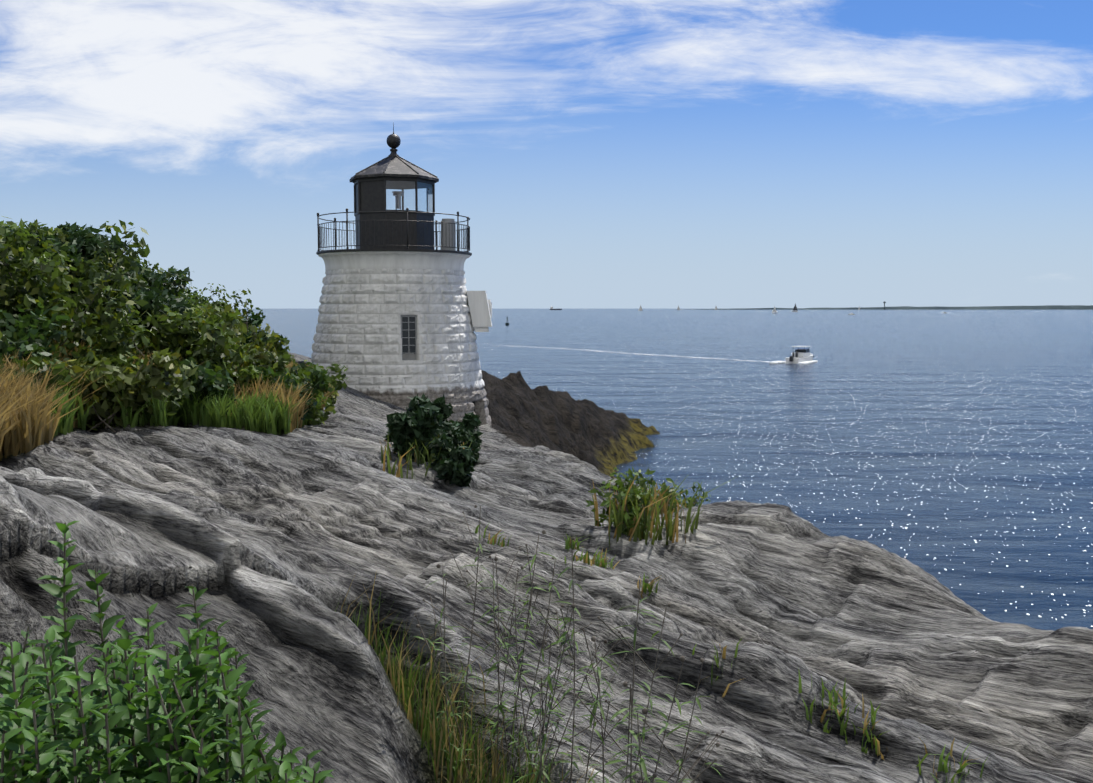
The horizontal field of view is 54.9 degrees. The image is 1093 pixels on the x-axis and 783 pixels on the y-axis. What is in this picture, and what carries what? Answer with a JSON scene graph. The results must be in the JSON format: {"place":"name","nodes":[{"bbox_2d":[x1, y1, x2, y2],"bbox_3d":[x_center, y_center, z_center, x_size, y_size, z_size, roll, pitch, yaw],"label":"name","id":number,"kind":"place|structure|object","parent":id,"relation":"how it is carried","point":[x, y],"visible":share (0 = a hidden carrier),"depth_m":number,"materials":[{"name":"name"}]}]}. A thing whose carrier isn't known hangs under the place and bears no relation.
{"place":"outdoors","nodes":[
{"label":"outdoors","id":0,"kind":"place"},
{"bbox_2d":[8,221,285,359],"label":"leaves","id":1,"kind":"object","parent":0,"point":[89,241],"visible":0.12,"depth_m":16.26,"materials":[{"name":"green plant"}]},
{"bbox_2d":[0,339,337,460],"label":"hill grass","id":2,"kind":"structure","parent":0,"point":[31,417],"depth_m":11.19,"materials":[{"name":"green plant"}]},
{"bbox_2d":[335,571,614,782],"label":"crevice grass","id":3,"kind":"structure","parent":0,"point":[439,743],"depth_m":4.71,"materials":[{"name":"green plant"}]},
{"bbox_2d":[466,291,491,331],"bbox_3d":[-2.154,-2.597,34.121,0.808,1.310,1.476,0,5,-1],"label":"lighthouse fog signal","id":4,"kind":"object","parent":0,"point":[480,304],"visible":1,"depth_m":33.39,"materials":[{"name":"white metal"}]},
{"bbox_2d":[0,342,1092,782],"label":"rocky ground","id":5,"kind":"structure","parent":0,"point":[274,544],"depth_m":6.81,"materials":[{"name":"grey stone"}]},
{"bbox_2d":[0,521,334,782],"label":"bush","id":6,"kind":"object","parent":5,"relation":"on","point":[124,769],"depth_m":2.21,"materials":[{"name":"green plant"}]},
{"bbox_2d":[0,216,349,431],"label":"shrub foliage","id":7,"kind":"object","parent":5,"relation":"on","point":[201,330],"visible":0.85,"depth_m":13.40,"materials":[{"name":"green plant"}]},
{"bbox_2d":[311,268,490,424],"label":"lighthouse tower","id":8,"kind":"structure","parent":5,"relation":"on","point":[358,329],"depth_m":31.64,"materials":[{"name":"white stone"}]},
{"bbox_2d":[318,251,469,270],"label":"tower cornice","id":9,"kind":"structure","parent":8,"relation":"on","point":[392,259],"depth_m":31.67,"materials":[{"name":"white paint"}]},
{"bbox_2d":[316,249,471,255],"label":"gallery deck","id":10,"kind":"structure","parent":8,"relation":"on","point":[413,250],"depth_m":31.50,"materials":[{"name":"black metal"}]},
{"bbox_2d":[317,208,469,251],"bbox_3d":[-4.841,-5.027,33.553,4.812,1.212,4.812,0,5,-1],"label":"gallery railing","id":11,"kind":"object","parent":10,"relation":"on","point":[466,245],"visible":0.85,"depth_m":31.85,"materials":[{"name":"black metal"}]},
{"bbox_2d":[354,177,434,249],"bbox_3d":[-4.841,-5.548,33.512,2.599,2.258,2.605,0,5,-1],"label":"lantern room","id":12,"kind":"object","parent":10,"relation":"on","point":[368,234],"visible":0.58,"depth_m":32.54,"materials":[{"name":"black metal"}]},
{"bbox_2d":[355,180,383,211],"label":"lantern blank panels","id":13,"kind":"object","parent":12,"relation":"attached to","point":[371,195],"visible":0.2,"depth_m":32.46,"materials":[{"name":"black metal"}]},
{"bbox_2d":[350,155,438,182],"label":"lantern roof","id":14,"kind":"structure","parent":12,"relation":"on","point":[392,166],"depth_m":32.57,"materials":[{"name":"grey metal"}]},
{"bbox_2d":[387,122,400,156],"bbox_3d":[-4.841,-7.974,33.320,0.450,1.114,0.450,0,5,-1],"label":"roof finial","id":15,"kind":"object","parent":14,"relation":"on","point":[393,141],"visible":1,"depth_m":33.20,"materials":[{"name":"black metal"}]},
{"bbox_2d":[393,191,403,209],"bbox_3d":[-4.748,-5.974,33.711,0.400,0.830,0.400,0,5,-1],"label":"lighthouse lamp","id":16,"kind":"object","parent":12,"relation":"on","point":[397,202],"depth_m":33.65,"materials":[{"name":"silver metal"}]},
{"bbox_2d":[386,181,432,212],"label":"lantern window","id":17,"kind":"structure","parent":12,"relation":"in","point":[429,204],"depth_m":33.63,"materials":[{"name":"clear glass"}]},
{"bbox_2d":[441,218,455,250],"bbox_3d":[-3.071,-4.881,32.928,0.473,1.020,0.480,0,5,-1],"label":"equipment box","id":18,"kind":"object","parent":10,"relation":"on","point":[449,232],"visible":0.85,"depth_m":32.73,"materials":[{"name":"grey paint"}]},
{"bbox_2d":[400,315,416,359],"bbox_3d":[-4.136,-1.618,31.612,0.540,1.385,0.050,-1,5,-18],"label":"window frame","id":19,"kind":"object","parent":8,"relation":"in","point":[408,337],"visible":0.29,"depth_m":31.60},
{"bbox_2d":[402,317,414,353],"bbox_3d":[-4.142,-1.619,31.631,0.517,1.385,0.157,0,5,-1],"label":"window pane","id":20,"kind":"structure","parent":19,"relation":"in","point":[405,334],"depth_m":31.62,"materials":[{"name":"black glass"}]},
{"bbox_2d":[379,433,471,478],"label":"grass","id":21,"kind":"structure","parent":5,"relation":"on","point":[417,457],"depth_m":12.37,"materials":[{"name":"green plant"}]},
{"bbox_2d":[383,393,482,486],"bbox_3d":[-1.712,0.719,16.243,1.682,1.843,8.362,0,5,-1],"label":"juniper bush","id":22,"kind":"object","parent":5,"relation":"on","point":[455,463],"depth_m":12.88,"materials":[{"name":"green plant"}]},
{"bbox_2d":[412,505,723,782],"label":"tall weeds","id":23,"kind":"object","parent":5,"relation":"on","point":[625,683],"depth_m":3.99,"materials":[{"name":"green plant"}]},
{"bbox_2d":[585,467,710,535],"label":"cliff edge weeds","id":24,"kind":"object","parent":5,"relation":"on","point":[621,488],"depth_m":10.79,"materials":[{"name":"green plant"}]},
{"bbox_2d":[589,475,737,547],"bbox_3d":[1.318,2.105,17.191,1.967,3.730,13.870,0,5,-1],"label":"grass clump","id":25,"kind":"object","parent":5,"relation":"on","point":[654,514],"depth_m":10.50,"materials":[{"name":"green plant"}]},
{"bbox_2d":[475,522,988,782],"bbox_3d":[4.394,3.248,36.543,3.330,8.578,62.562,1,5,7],"label":"grass tufts","id":26,"kind":"object","parent":5,"relation":"on","point":[835,703],"visible":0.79,"depth_m":5.80,"materials":[{"name":"green plant"}]},
{"bbox_2d":[0,0,1092,308],"label":"sky","id":27,"kind":"structure","parent":0,"point":[597,154],"materials":[{"name":"blue"}]},
{"bbox_2d":[238,309,1092,630],"bbox_3d":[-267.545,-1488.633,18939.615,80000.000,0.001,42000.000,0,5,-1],"label":"sea water","id":28,"kind":"structure","parent":0,"point":[952,451],"depth_m":84.38,"materials":[{"name":"blue liquid"}]},
{"bbox_2d":[507,345,767,361],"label":"boat wake","id":29,"kind":"object","parent":28,"relation":"on","point":[635,354],"visible":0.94,"depth_m":195.06,"materials":[{"name":"white liquid"}]},
{"bbox_2d":[769,360,817,363],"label":"bow wave","id":30,"kind":"object","parent":28,"relation":"on","point":[777,362],"visible":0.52,"depth_m":163.51,"materials":[{"name":"white liquid"}]},
{"bbox_2d":[785,346,812,363],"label":"motorboat","id":31,"kind":"object","parent":28,"relation":"on","point":[804,357],"visible":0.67,"depth_m":165.37,"materials":[{"name":"white plastic"}]},
{"bbox_2d":[789,347,814,361],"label":"boat fittings","id":32,"kind":"object","parent":31,"relation":"on","point":[792,356],"visible":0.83,"depth_m":164.30,"materials":[{"name":"black"}]},
{"bbox_2d":[795,348,809,352],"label":"boat windshield","id":33,"kind":"object","parent":31,"relation":"on","point":[804,350],"visible":0.86,"depth_m":166.78,"materials":[{"name":"blue glass"}]},
{"bbox_2d":[683,305,1092,309],"bbox_3d":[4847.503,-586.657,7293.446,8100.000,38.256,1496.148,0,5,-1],"label":"shore land","id":34,"kind":"structure","parent":0,"point":[1067,307],"depth_m":6900.98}
]}

